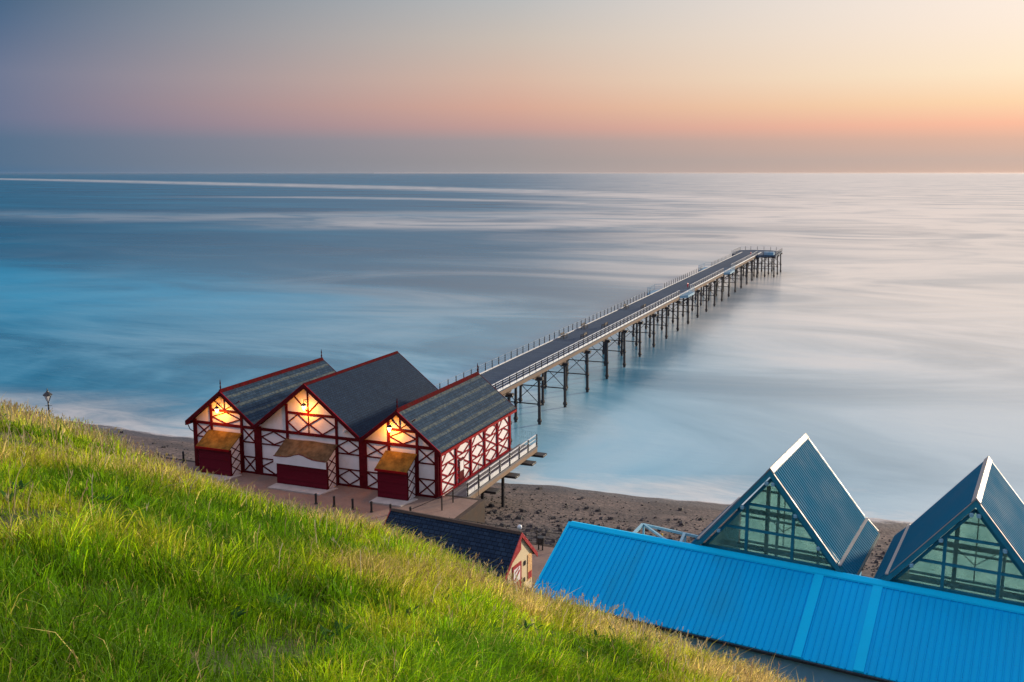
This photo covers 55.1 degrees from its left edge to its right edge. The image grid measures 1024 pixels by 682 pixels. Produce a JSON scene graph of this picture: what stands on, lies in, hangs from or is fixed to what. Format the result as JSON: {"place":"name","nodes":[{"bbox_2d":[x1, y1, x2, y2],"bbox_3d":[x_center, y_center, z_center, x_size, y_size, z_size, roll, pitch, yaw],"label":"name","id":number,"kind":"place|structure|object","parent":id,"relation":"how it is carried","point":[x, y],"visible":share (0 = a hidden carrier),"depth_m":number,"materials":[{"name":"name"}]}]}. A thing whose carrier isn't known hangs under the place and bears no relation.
{"place":"outdoors","nodes":[
{"label":"outdoors","id":0,"kind":"place"},
{"bbox_2d":[0,391,820,681],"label":"hillside","id":1,"kind":"structure","parent":0,"point":[227,662],"depth_m":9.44,"materials":[{"name":"green plant"}]},
{"bbox_2d":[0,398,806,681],"bbox_3d":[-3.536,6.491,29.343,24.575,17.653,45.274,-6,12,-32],"label":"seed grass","id":2,"kind":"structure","parent":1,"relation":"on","point":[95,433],"depth_m":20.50,"materials":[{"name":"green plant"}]},
{"bbox_2d":[18,413,912,580],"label":"beach","id":3,"kind":"structure","parent":0,"point":[889,529],"depth_m":89.31,"materials":[{"name":"brown sand"}]},
{"bbox_2d":[144,454,554,547],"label":"sea wall","id":4,"kind":"structure","parent":3,"relation":"on","point":[475,511],"depth_m":75.05,"materials":[{"name":"concrete"}]},
{"bbox_2d":[449,517,558,543],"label":"promenade railing","id":5,"kind":"object","parent":4,"relation":"on","point":[516,527],"visible":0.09,"depth_m":67.16,"materials":[{"name":"black metal"}]},
{"bbox_2d":[147,456,553,590],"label":"promenade","id":6,"kind":"structure","parent":3,"relation":"on","point":[345,495],"depth_m":75.75,"materials":[{"name":"grey concrete"}]},
{"bbox_2d":[43,389,52,417],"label":"street lamp","id":7,"kind":"object","parent":6,"relation":"on","point":[47,394],"visible":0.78,"depth_m":90.72,"materials":[{"name":"black metal"}]},
{"bbox_2d":[185,350,335,481],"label":"timber hut","id":8,"kind":"object","parent":6,"relation":"on","point":[224,420],"visible":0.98,"depth_m":83.05,"materials":[{"name":"tile"}]},
{"bbox_2d":[253,351,437,495],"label":"timber hut","id":9,"kind":"object","parent":6,"relation":"on","point":[311,433],"visible":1,"depth_m":80.10,"materials":[{"name":"grey tile"}]},
{"bbox_2d":[351,498,353,509],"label":"bollard","id":10,"kind":"object","parent":6,"relation":"on","point":[352,502],"visible":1,"depth_m":73.86,"materials":[{"name":"black metal"}]},
{"bbox_2d":[370,501,372,512],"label":"bollard","id":11,"kind":"object","parent":6,"relation":"on","point":[371,506],"visible":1,"depth_m":73.27,"materials":[{"name":"black metal"}]},
{"bbox_2d":[412,488,453,510],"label":"stair rail","id":12,"kind":"object","parent":6,"relation":"on","point":[452,489],"visible":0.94,"depth_m":73.68,"materials":[{"name":"black metal"}]},
{"bbox_2d":[359,363,516,506],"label":"timber hut","id":13,"kind":"object","parent":6,"relation":"on","point":[442,441],"visible":1,"depth_m":78.23,"materials":[{"name":"tile"}]},
{"bbox_2d":[458,457,463,482],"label":"door","id":14,"kind":"structure","parent":13,"relation":"in","point":[460,461],"depth_m":79.77,"materials":[{"name":"red paint"}]},
{"bbox_2d":[382,508,537,589],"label":"cottage","id":15,"kind":"structure","parent":6,"relation":"on","point":[513,550],"depth_m":58.95,"materials":[{"name":"tile"}]},
{"bbox_2d":[512,561,521,587],"bbox_3d":[0.307,14.265,58.160,0.069,2.200,1.170,5,11,27],"label":"door","id":16,"kind":"structure","parent":15,"relation":"in","point":[517,569],"depth_m":58.15,"materials":[{"name":"red paint"}]},
{"bbox_2d":[537,536,544,549],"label":"litter bin","id":17,"kind":"object","parent":6,"relation":"on","point":[540,540],"visible":1,"depth_m":65.73,"materials":[{"name":"black metal"}]},
{"bbox_2d":[532,433,1023,681],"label":"pavilion","id":18,"kind":"structure","parent":6,"relation":"on","point":[788,586],"depth_m":48.62,"materials":[{"name":"blue metal"}]},
{"bbox_2d":[447,430,546,506],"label":"walkway","id":19,"kind":"structure","parent":3,"relation":"on","point":[483,481],"depth_m":84.23,"materials":[{"name":"white paint"}]},
{"bbox_2d":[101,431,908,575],"bbox_3d":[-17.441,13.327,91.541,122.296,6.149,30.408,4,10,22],"label":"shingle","id":20,"kind":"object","parent":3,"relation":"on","point":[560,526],"visible":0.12,"depth_m":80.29,"materials":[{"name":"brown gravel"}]},
{"bbox_2d":[0,173,1023,521],"bbox_3d":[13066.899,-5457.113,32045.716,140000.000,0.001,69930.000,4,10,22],"label":"water","id":21,"kind":"structure","parent":0,"point":[868,339],"depth_m":242.09,"materials":[{"name":"blue liquid"}]},
{"bbox_2d":[434,246,782,444],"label":"pier","id":22,"kind":"structure","parent":21,"relation":"in","point":[505,378],"depth_m":166.18,"materials":[{"name":"white paint"}]},
{"bbox_2d":[0,0,1023,172],"label":"sky","id":23,"kind":"structure","parent":0,"point":[87,86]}
]}

